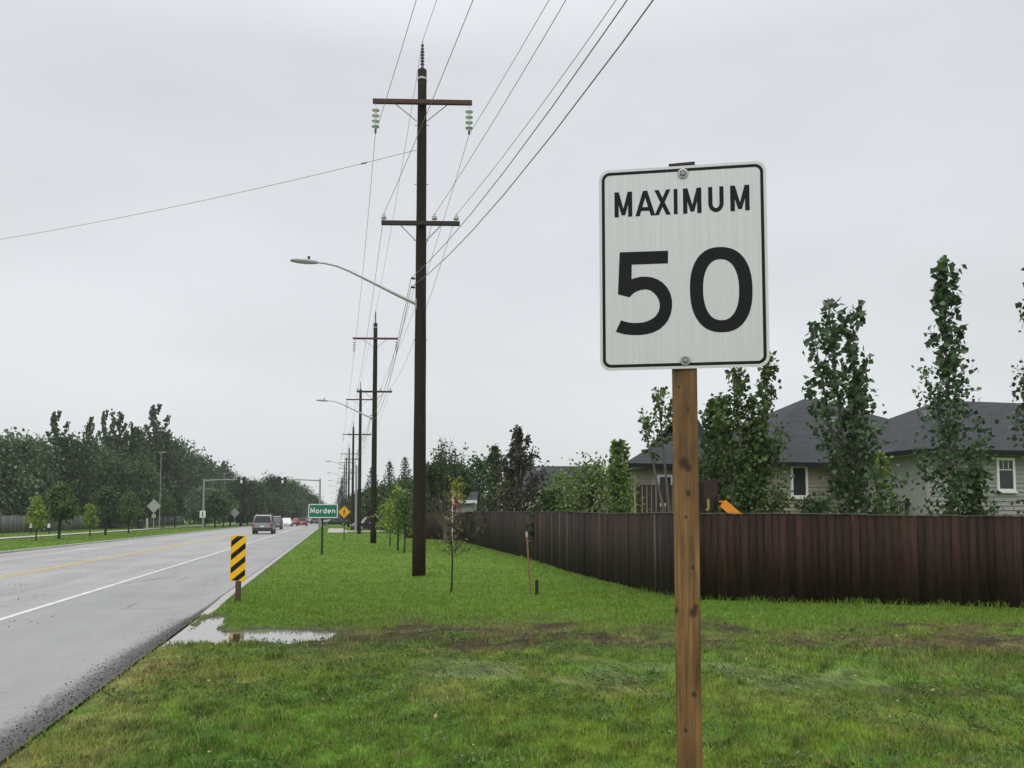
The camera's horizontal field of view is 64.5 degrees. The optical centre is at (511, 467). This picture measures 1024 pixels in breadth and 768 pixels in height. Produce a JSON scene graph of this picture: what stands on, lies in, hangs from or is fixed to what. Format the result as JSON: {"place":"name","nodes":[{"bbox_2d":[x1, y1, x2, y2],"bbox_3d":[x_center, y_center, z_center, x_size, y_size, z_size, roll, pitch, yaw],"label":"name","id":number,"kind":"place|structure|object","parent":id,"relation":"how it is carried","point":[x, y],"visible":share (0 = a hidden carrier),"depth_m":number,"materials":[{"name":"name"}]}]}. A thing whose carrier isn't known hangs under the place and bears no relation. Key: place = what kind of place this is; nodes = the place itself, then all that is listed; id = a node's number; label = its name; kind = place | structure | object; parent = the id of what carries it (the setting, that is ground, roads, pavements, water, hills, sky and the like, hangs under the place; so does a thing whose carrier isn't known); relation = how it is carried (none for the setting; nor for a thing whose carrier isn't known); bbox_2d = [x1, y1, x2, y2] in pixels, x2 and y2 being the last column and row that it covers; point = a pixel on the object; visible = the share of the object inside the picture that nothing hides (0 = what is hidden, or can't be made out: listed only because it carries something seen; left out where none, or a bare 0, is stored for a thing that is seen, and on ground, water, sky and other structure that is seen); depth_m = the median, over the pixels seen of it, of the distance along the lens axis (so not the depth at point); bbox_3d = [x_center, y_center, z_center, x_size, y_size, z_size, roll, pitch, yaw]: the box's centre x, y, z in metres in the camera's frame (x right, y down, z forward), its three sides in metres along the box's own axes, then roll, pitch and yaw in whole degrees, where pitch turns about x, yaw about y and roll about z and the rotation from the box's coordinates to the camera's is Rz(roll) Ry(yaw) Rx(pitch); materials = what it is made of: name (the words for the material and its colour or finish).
{"place":"outdoors","nodes":[
{"label":"outdoors","id":0,"kind":"place"},
{"bbox_2d":[0,522,249,538],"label":"sidewalk","id":1,"kind":"structure","parent":0,"point":[94,532],"depth_m":83.86,"materials":[{"name":"concrete"}]},
{"bbox_2d":[0,519,329,760],"bbox_3d":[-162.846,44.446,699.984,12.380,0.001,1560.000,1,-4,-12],"label":"road","id":2,"kind":"structure","parent":0,"point":[48,652],"depth_m":15.15,"materials":[{"name":"asphalt"}]},
{"bbox_2d":[0,566,214,757],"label":"road grit","id":3,"kind":"object","parent":2,"relation":"on","point":[150,641],"visible":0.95,"depth_m":8.20,"materials":[{"name":"gravel"}]},
{"bbox_2d":[0,525,287,577],"bbox_3d":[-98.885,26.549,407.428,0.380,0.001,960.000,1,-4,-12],"label":"yellow road line","id":4,"kind":"object","parent":2,"relation":"on","point":[101,559],"depth_m":30.44,"materials":[{"name":"paint"}]},
{"bbox_2d":[0,523,312,620],"bbox_3d":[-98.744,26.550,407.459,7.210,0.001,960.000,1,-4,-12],"label":"white road line","id":5,"kind":"object","parent":2,"relation":"on","point":[19,613],"depth_m":19.60,"materials":[{"name":"paint"}]},
{"bbox_2d":[252,514,276,533],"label":"suv","id":6,"kind":"object","parent":2,"relation":"on","point":[263,522],"visible":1,"depth_m":77.71,"materials":[{"name":"silver metal"}]},
{"bbox_2d":[0,519,1023,767],"bbox_3d":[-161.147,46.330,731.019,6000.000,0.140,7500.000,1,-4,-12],"label":"ground","id":7,"kind":"structure","parent":0,"point":[730,627],"depth_m":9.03,"materials":[{"name":"plant"}]},
{"bbox_2d":[24,493,49,540],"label":"sapling","id":8,"kind":"object","parent":7,"relation":"on","point":[37,513],"visible":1,"depth_m":56.21,"materials":[{"name":"green plant"}]},
{"bbox_2d":[0,426,78,525],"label":"tree","id":9,"kind":"object","parent":7,"relation":"on","point":[19,458],"visible":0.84,"depth_m":90.28,"materials":[{"name":"green plant"}]},
{"bbox_2d":[24,435,77,500],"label":"tree","id":10,"kind":"object","parent":7,"relation":"on","point":[56,458],"visible":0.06,"depth_m":104.47,"materials":[{"name":"green plant"}]},
{"bbox_2d":[36,410,82,506],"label":"tall poplar","id":11,"kind":"object","parent":7,"relation":"on","point":[55,430],"visible":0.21,"depth_m":108.33,"materials":[{"name":"green plant"}]},
{"bbox_2d":[35,480,86,538],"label":"sapling","id":12,"kind":"object","parent":7,"relation":"on","point":[59,504],"visible":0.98,"depth_m":60.76,"materials":[{"name":"green plant"}]},
{"bbox_2d":[51,429,118,516],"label":"tree","id":13,"kind":"object","parent":7,"relation":"on","point":[80,451],"visible":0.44,"depth_m":110.57,"materials":[{"name":"green plant"}]},
{"bbox_2d":[81,503,100,536],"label":"sapling","id":14,"kind":"object","parent":7,"relation":"on","point":[90,512],"visible":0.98,"depth_m":68.72,"materials":[{"name":"green plant"}]},
{"bbox_2d":[82,416,100,494],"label":"tall poplar","id":15,"kind":"object","parent":7,"relation":"on","point":[89,426],"visible":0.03,"depth_m":118.23,"materials":[{"name":"green plant"}]},
{"bbox_2d":[0,516,183,532],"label":"wooden fence","id":16,"kind":"object","parent":7,"relation":"on","point":[11,524],"visible":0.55,"depth_m":99.67,"materials":[{"name":"grey wood"}]},
{"bbox_2d":[92,409,115,452],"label":"tall poplar","id":17,"kind":"object","parent":7,"relation":"on","point":[105,438],"visible":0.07,"depth_m":125.64,"materials":[{"name":"green plant"}]},
{"bbox_2d":[85,485,132,534],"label":"sapling","id":18,"kind":"object","parent":7,"relation":"on","point":[106,498],"visible":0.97,"depth_m":73.06,"materials":[{"name":"green plant"}]},
{"bbox_2d":[85,452,152,528],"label":"tree","id":19,"kind":"object","parent":7,"relation":"on","point":[113,468],"visible":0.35,"depth_m":117.04,"materials":[{"name":"green plant"}]},
{"bbox_2d":[93,442,153,522],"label":"tree","id":20,"kind":"object","parent":7,"relation":"on","point":[108,453],"visible":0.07,"depth_m":121.62,"materials":[{"name":"green plant"}]},
{"bbox_2d":[0,526,247,553],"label":"kerb","id":21,"kind":"structure","parent":7,"relation":"on","point":[18,550],"depth_m":49.69,"materials":[{"name":"concrete"}]},
{"bbox_2d":[108,408,143,465],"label":"tall poplar","id":22,"kind":"object","parent":7,"relation":"on","point":[131,438],"visible":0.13,"depth_m":136.44,"materials":[{"name":"green plant"}]},
{"bbox_2d":[116,490,150,532],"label":"sapling","id":23,"kind":"object","parent":7,"relation":"on","point":[129,498],"visible":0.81,"depth_m":81.57,"materials":[{"name":"green plant"}]},
{"bbox_2d":[120,424,151,494],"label":"tall poplar","id":24,"kind":"object","parent":7,"relation":"on","point":[140,438],"visible":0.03,"depth_m":145.44,"materials":[{"name":"green plant"}]},
{"bbox_2d":[116,454,172,524],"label":"tree","id":25,"kind":"object","parent":7,"relation":"on","point":[143,474],"visible":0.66,"depth_m":116.97,"materials":[{"name":"green plant"}]},
{"bbox_2d":[123,443,174,516],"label":"tree","id":26,"kind":"object","parent":7,"relation":"on","point":[143,454],"visible":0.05,"depth_m":141.75,"materials":[{"name":"green plant"}]},
{"bbox_2d":[147,488,178,528],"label":"sapling","id":27,"kind":"object","parent":7,"relation":"on","point":[165,502],"visible":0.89,"depth_m":117.60,"materials":[{"name":"green plant"}]},
{"bbox_2d":[141,403,185,515],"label":"tall poplar","id":28,"kind":"object","parent":7,"relation":"on","point":[153,412],"visible":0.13,"depth_m":159.93,"materials":[{"name":"green plant"}]},
{"bbox_2d":[138,429,193,518],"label":"tree","id":29,"kind":"object","parent":7,"relation":"on","point":[165,469],"visible":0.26,"depth_m":158.95,"materials":[{"name":"green plant"}]},
{"bbox_2d":[166,490,188,527],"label":"sapling","id":30,"kind":"object","parent":7,"relation":"on","point":[180,507],"visible":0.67,"depth_m":123.68,"materials":[{"name":"green plant"}]},
{"bbox_2d":[170,433,215,518],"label":"tree","id":31,"kind":"object","parent":7,"relation":"on","point":[195,477],"visible":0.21,"depth_m":182.84,"materials":[{"name":"green plant"}]},
{"bbox_2d":[188,447,223,523],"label":"tree","id":32,"kind":"object","parent":7,"relation":"on","point":[210,483],"visible":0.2,"depth_m":209.04,"materials":[{"name":"green plant"}]},
{"bbox_2d":[176,485,238,526],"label":"tree","id":33,"kind":"object","parent":7,"relation":"on","point":[193,513],"visible":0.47,"depth_m":136.17,"materials":[{"name":"green plant"}]},
{"bbox_2d":[196,490,231,527],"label":"sapling","id":34,"kind":"object","parent":7,"relation":"on","point":[216,506],"visible":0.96,"depth_m":124.30,"materials":[{"name":"green plant"}]},
{"bbox_2d":[200,477,245,527],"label":"signal mast","id":35,"kind":"object","parent":7,"relation":"on","point":[239,481],"visible":0.99,"depth_m":117.97,"materials":[{"name":"grey metal"}]},
{"bbox_2d":[214,462,245,521],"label":"tree","id":36,"kind":"object","parent":7,"relation":"on","point":[231,474],"visible":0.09,"depth_m":255.07,"materials":[{"name":"green plant"}]},
{"bbox_2d":[209,484,252,525],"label":"tree","id":37,"kind":"object","parent":7,"relation":"on","point":[229,521],"visible":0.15,"depth_m":149.01,"materials":[{"name":"green plant"}]},
{"bbox_2d":[218,488,246,526],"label":"sapling","id":38,"kind":"object","parent":7,"relation":"on","point":[232,501],"visible":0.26,"depth_m":142.81,"materials":[{"name":"green plant"}]},
{"bbox_2d":[230,536,245,601],"bbox_3d":[-5.164,2.063,15.297,0.290,1.550,0.104,0,-4,-4],"label":"hazard marker","id":39,"kind":"object","parent":7,"relation":"on","point":[238,560],"visible":0.95,"depth_m":15.27,"materials":[{"name":"metal"}]},
{"bbox_2d":[215,475,268,525],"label":"tree","id":40,"kind":"object","parent":7,"relation":"on","point":[245,490],"visible":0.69,"depth_m":148.69,"materials":[{"name":"green plant"}]},
{"bbox_2d":[146,616,337,657],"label":"puddle water","id":41,"kind":"structure","parent":7,"relation":"on","point":[205,629],"depth_m":11.37,"materials":[{"name":"grey liquid"}]},
{"bbox_2d":[243,476,274,514],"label":"tree","id":42,"kind":"object","parent":7,"relation":"on","point":[262,494],"visible":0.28,"depth_m":167.74,"materials":[{"name":"green plant"}]},
{"bbox_2d":[201,528,318,615],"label":"kerb","id":43,"kind":"structure","parent":7,"relation":"on","point":[224,598],"depth_m":19.74,"materials":[{"name":"concrete"}]},
{"bbox_2d":[258,470,294,517],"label":"tree","id":44,"kind":"object","parent":7,"relation":"on","point":[272,481],"visible":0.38,"depth_m":178.91,"materials":[{"name":"green plant"}]},
{"bbox_2d":[263,489,294,517],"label":"tree","id":45,"kind":"object","parent":7,"relation":"on","point":[277,511],"visible":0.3,"depth_m":174.66,"materials":[{"name":"green plant"}]},
{"bbox_2d":[282,492,307,519],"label":"tree","id":46,"kind":"object","parent":7,"relation":"on","point":[296,513],"visible":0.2,"depth_m":189.50,"materials":[{"name":"green plant"}]},
{"bbox_2d":[279,476,313,520],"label":"tree","id":47,"kind":"object","parent":7,"relation":"on","point":[293,487],"visible":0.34,"depth_m":199.06,"materials":[{"name":"green plant"}]},
{"bbox_2d":[278,477,320,527],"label":"signal mast","id":48,"kind":"object","parent":7,"relation":"on","point":[282,480],"visible":0.97,"depth_m":117.98,"materials":[{"name":"grey metal"}]},
{"bbox_2d":[308,504,337,554],"bbox_3d":[-8.098,2.718,34.720,1.250,2.313,0.104,0,-4,-5],"label":"town sign","id":49,"kind":"object","parent":7,"relation":"on","point":[321,511],"visible":0.98,"depth_m":34.72,"materials":[{"name":"metal"}]},
{"bbox_2d":[342,421,363,529],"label":"utility pole","id":50,"kind":"object","parent":7,"relation":"on","point":[352,500],"visible":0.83,"depth_m":104.22,"materials":[{"name":"brown wood"}]},
{"bbox_2d":[346,482,369,525],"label":"bush","id":51,"kind":"object","parent":7,"relation":"on","point":[362,500],"visible":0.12,"depth_m":117.05,"materials":[{"name":"green plant"}]},
{"bbox_2d":[346,382,371,533],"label":"utility pole","id":52,"kind":"object","parent":7,"relation":"on","point":[360,399],"visible":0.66,"depth_m":76.97,"materials":[{"name":"brown wood"}]},
{"bbox_2d":[352,310,397,543],"bbox_3d":[-8.414,-2.417,49.722,2.816,14.669,0.493,0,-4,-2],"label":"utility pole","id":53,"kind":"object","parent":7,"relation":"on","point":[374,392],"visible":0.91,"depth_m":49.67,"materials":[{"name":"brown wood"}]},
{"bbox_2d":[361,480,392,528],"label":"bush","id":54,"kind":"object","parent":7,"relation":"on","point":[366,511],"visible":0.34,"depth_m":104.82,"materials":[{"name":"green plant"}]},
{"bbox_2d":[372,498,402,545],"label":"sapling","id":55,"kind":"object","parent":7,"relation":"on","point":[385,508],"visible":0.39,"depth_m":44.81,"materials":[{"name":"green plant"}]},
{"bbox_2d":[369,485,412,549],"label":"sapling","id":56,"kind":"object","parent":7,"relation":"on","point":[392,507],"visible":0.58,"depth_m":39.05,"materials":[{"name":"green plant"}]},
{"bbox_2d":[389,486,412,552],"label":"sapling","id":57,"kind":"object","parent":7,"relation":"on","point":[406,501],"visible":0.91,"depth_m":36.29,"materials":[{"name":"green plant"}]},
{"bbox_2d":[376,474,431,532],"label":"bush","id":58,"kind":"object","parent":7,"relation":"on","point":[405,485],"visible":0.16,"depth_m":83.44,"materials":[{"name":"green plant"}]},
{"bbox_2d":[372,41,472,575],"bbox_3d":[-2.501,-4.419,22.425,2.816,15.360,0.493,0,-4,-2],"label":"utility pole","id":59,"kind":"object","parent":7,"relation":"on","point":[421,223],"visible":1,"depth_m":22.38,"materials":[{"name":"brown wood"}]},
{"bbox_2d":[3,149,417,238],"bbox_3d":[-12.077,-8.501,26.605,20.545,0.317,0.044,-1,-4,23],"label":"span wire","id":60,"kind":"object","parent":59,"relation":"attached to","point":[225,195],"visible":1,"depth_m":25.21,"materials":[{"name":"metal"}]},
{"bbox_2d":[290,256,415,309],"bbox_3d":[-4.315,-5.067,22.231,3.425,1.370,0.260,1,-4,-8],"label":"street lamp","id":61,"kind":"object","parent":59,"relation":"attached to","point":[303,261],"visible":1,"depth_m":22.21,"materials":[{"name":"grey metal"}]},
{"bbox_2d":[335,1,415,500],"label":"overhead wire","id":62,"kind":"object","parent":59,"relation":"attached to","point":[372,168],"visible":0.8,"depth_m":23.09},
{"bbox_2d":[337,0,472,496],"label":"overhead wire","id":63,"kind":"object","parent":59,"relation":"attached to","point":[407,159],"visible":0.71,"depth_m":17.27,"materials":[{"name":"metal"}]},
{"bbox_2d":[356,0,548,461],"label":"overhead wire","id":64,"kind":"object","parent":59,"relation":"hanging from","point":[466,143],"visible":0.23,"depth_m":21.81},
{"bbox_2d":[351,0,565,471],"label":"overhead wire","id":65,"kind":"object","parent":59,"relation":"attached to","point":[483,137],"visible":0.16,"depth_m":16.32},
{"bbox_2d":[347,0,615,488],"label":"overhead wire","id":66,"kind":"object","parent":59,"relation":"attached to","point":[507,150],"visible":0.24,"depth_m":16.63,"materials":[{"name":"metal"}]},
{"bbox_2d":[338,0,627,503],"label":"overhead wire","id":67,"kind":"object","parent":59,"relation":"attached to","point":[505,170],"visible":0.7,"depth_m":12.48,"materials":[{"name":"metal"}]},
{"bbox_2d":[338,0,653,504],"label":"overhead wire","id":68,"kind":"object","parent":59,"relation":"attached to","point":[527,165],"visible":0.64,"depth_m":11.49,"materials":[{"name":"metal"}]},
{"bbox_2d":[406,512,464,540],"bbox_3d":[-5.648,4.193,58.417,0.176,1.962,10.489,2,-4,-30],"label":"wooden fence","id":69,"kind":"object","parent":7,"relation":"on","point":[433,525],"visible":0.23,"depth_m":57.63,"materials":[{"name":"brown wood"}]},
{"bbox_2d":[411,438,478,542],"bbox_3d":[-4.302,1.294,49.916,4.326,6.711,3.796,3,-4,-39],"label":"sparse tree","id":70,"kind":"object","parent":7,"relation":"on","point":[438,471],"visible":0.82,"depth_m":49.69,"materials":[{"name":"green plant"}]},
{"bbox_2d":[431,500,478,590],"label":"sapling","id":71,"kind":"object","parent":7,"relation":"on","point":[451,537],"visible":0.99,"depth_m":17.56,"materials":[{"name":"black plant"}]},
{"bbox_2d":[443,476,466,552],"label":"sapling","id":72,"kind":"object","parent":7,"relation":"on","point":[459,493],"visible":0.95,"depth_m":35.96,"materials":[{"name":"green plant"}]},
{"bbox_2d":[439,492,478,512],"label":"shed","id":73,"kind":"structure","parent":7,"relation":"on","point":[469,504],"depth_m":60.24,"materials":[{"name":"grey"}]},
{"bbox_2d":[459,451,499,510],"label":"garden tree","id":74,"kind":"object","parent":7,"relation":"on","point":[478,485],"visible":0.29,"depth_m":69.67,"materials":[{"name":"green plant"}]},
{"bbox_2d":[463,443,522,539],"bbox_3d":[-1.481,1.580,48.701,4.194,6.199,3.434,3,-5,-40],"label":"garden tree","id":75,"kind":"object","parent":7,"relation":"on","point":[493,457],"visible":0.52,"depth_m":48.91,"materials":[{"name":"green plant"}]},
{"bbox_2d":[470,425,551,541],"bbox_3d":[0.383,1.029,43.378,4.113,6.650,4.194,-2,-4,30],"label":"garden tree","id":76,"kind":"object","parent":7,"relation":"on","point":[517,462],"visible":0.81,"depth_m":42.77,"materials":[{"name":"green plant"}]},
{"bbox_2d":[7,618,1023,767],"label":"clover","id":77,"kind":"object","parent":7,"relation":"on","point":[1013,750],"visible":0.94,"depth_m":7.37,"materials":[{"name":"green plant"}]},
{"bbox_2d":[525,488,569,549],"bbox_3d":[1.490,2.141,30.026,2.094,2.796,2.236,1,-4,-12],"label":"bush","id":78,"kind":"object","parent":7,"relation":"on","point":[545,498],"visible":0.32,"depth_m":29.82,"materials":[{"name":"green plant"}]},
{"bbox_2d":[504,466,601,510],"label":"house","id":79,"kind":"structure","parent":7,"relation":"on","point":[551,469],"depth_m":68.06,"materials":[{"name":"grey"}]},
{"bbox_2d":[532,466,577,511],"bbox_3d":[1.998,1.807,32.824,2.518,3.802,2.395,3,-4,-37],"label":"bush","id":80,"kind":"object","parent":7,"relation":"on","point":[557,477],"visible":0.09,"depth_m":32.92,"materials":[{"name":"green plant"}]},
{"bbox_2d":[465,511,674,596],"bbox_3d":[0.152,2.690,33.783,0.436,1.955,36.505,1,-4,-10],"label":"wooden fence","id":81,"kind":"object","parent":7,"relation":"on","point":[631,550],"visible":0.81,"depth_m":21.16,"materials":[{"name":"brown wood"}]},
{"bbox_2d":[536,451,651,525],"bbox_3d":[2.999,1.420,29.804,4.153,4.207,4.386,3,-5,-41],"label":"bush","id":82,"kind":"object","parent":7,"relation":"on","point":[590,480],"visible":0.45,"depth_m":29.66,"materials":[{"name":"green plant"}]},
{"bbox_2d":[599,438,648,512],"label":"poplar tree","id":83,"kind":"object","parent":7,"relation":"on","point":[616,474],"visible":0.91,"depth_m":25.85,"materials":[{"name":"green plant"}]},
{"bbox_2d":[636,485,671,513],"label":"deck","id":84,"kind":"structure","parent":7,"relation":"on","point":[639,495],"depth_m":31.34,"materials":[{"name":"brown wood"}]},
{"bbox_2d":[637,386,673,513],"bbox_3d":[3.814,0.440,20.425,1.336,5.023,0.860,1,-4,-12],"label":"poplar tree","id":85,"kind":"object","parent":7,"relation":"on","point":[647,425],"visible":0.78,"depth_m":20.46,"materials":[{"name":"green plant"}]},
{"bbox_2d":[599,161,769,767],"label":"speed limit sign","id":86,"kind":"object","parent":7,"relation":"on","point":[683,255],"visible":1,"depth_m":2.94,"materials":[{"name":"white metal"}]},
{"bbox_2d":[698,393,738,546],"bbox_3d":[4.910,0.548,19.818,1.766,4.725,1.794,-2,-4,33],"label":"poplar tree","id":87,"kind":"object","parent":7,"relation":"on","point":[709,419],"visible":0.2,"depth_m":19.72,"materials":[{"name":"green plant"}]},
{"bbox_2d":[699,479,739,578],"bbox_3d":[4.400,1.447,17.382,0.944,2.433,1.225,0,-4,0],"label":"play structure","id":88,"kind":"object","parent":7,"relation":"on","point":[709,499],"visible":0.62,"depth_m":17.14,"materials":[{"name":"brown wood"}]},
{"bbox_2d":[587,399,887,552],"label":"house","id":89,"kind":"structure","parent":7,"relation":"on","point":[802,464],"depth_m":33.81,"materials":[{"name":"beige"}]},
{"bbox_2d":[790,467,807,498],"bbox_3d":[11.085,0.569,31.287,0.820,1.297,0.120,1,-4,-12],"label":"window","id":90,"kind":"structure","parent":89,"relation":"in","point":[799,484],"depth_m":31.28,"materials":[{"name":"white glass"}]},
{"bbox_2d":[699,351,797,568],"bbox_3d":[5.610,0.049,18.951,2.561,5.919,1.922,1,-4,-12],"label":"poplar tree","id":91,"kind":"object","parent":7,"relation":"on","point":[751,469],"visible":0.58,"depth_m":18.77,"materials":[{"name":"green plant"}]},
{"bbox_2d":[794,492,843,560],"bbox_3d":[7.332,1.850,19.442,1.874,2.502,1.683,3,-4,-37],"label":"bush","id":92,"kind":"object","parent":7,"relation":"on","point":[804,506],"visible":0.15,"depth_m":19.35,"materials":[{"name":"green plant"}]},
{"bbox_2d":[801,296,917,517],"bbox_3d":[7.792,-0.543,18.346,2.526,6.734,2.128,-1,-4,9],"label":"poplar tree","id":93,"kind":"object","parent":7,"relation":"on","point":[849,482],"visible":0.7,"depth_m":18.10,"materials":[{"name":"green plant"}]},
{"bbox_2d":[699,513,1023,607],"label":"wooden fence","id":94,"kind":"object","parent":7,"relation":"on","point":[954,559],"visible":0.81,"depth_m":14.96,"materials":[{"name":"brown wood"}]},
{"bbox_2d":[864,449,902,515],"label":"poplar tree","id":95,"kind":"object","parent":7,"relation":"on","point":[879,459],"visible":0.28,"depth_m":18.56,"materials":[{"name":"green plant"}]},
{"bbox_2d":[838,401,1023,516],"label":"house","id":96,"kind":"structure","parent":7,"relation":"on","point":[1006,466],"depth_m":28.05,"materials":[{"name":"grey"}]},
{"bbox_2d":[995,457,1017,492],"bbox_3d":[16.944,0.269,27.819,0.840,1.215,0.120,1,-4,-12],"label":"window","id":97,"kind":"structure","parent":96,"relation":"in","point":[1005,467],"depth_m":27.81,"materials":[{"name":"white glass"}]},
{"bbox_2d":[909,255,998,516],"bbox_3d":[10.147,-1.072,18.657,1.846,7.818,1.727,-3,-4,37],"label":"poplar tree","id":98,"kind":"object","parent":7,"relation":"on","point":[943,299],"visible":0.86,"depth_m":18.63,"materials":[{"name":"green plant"}]},
{"bbox_2d":[954,462,1006,516],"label":"poplar tree","id":99,"kind":"object","parent":7,"relation":"on","point":[987,474],"visible":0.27,"depth_m":18.71,"materials":[{"name":"green plant"}]},
{"bbox_2d":[994,267,1023,516],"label":"poplar tree","id":100,"kind":"object","parent":7,"relation":"on","point":[1017,412],"visible":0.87,"depth_m":18.41,"materials":[{"name":"green plant"}]},
{"bbox_2d":[0,0,1023,509],"label":"sky","id":101,"kind":"structure","parent":0,"point":[887,135],"materials":[{"name":"white"}]},
{"bbox_2d":[82,616,1011,767],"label":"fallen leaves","id":102,"kind":"object","parent":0,"point":[828,761],"visible":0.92,"depth_m":7.22,"materials":[{"name":"brown plant"}]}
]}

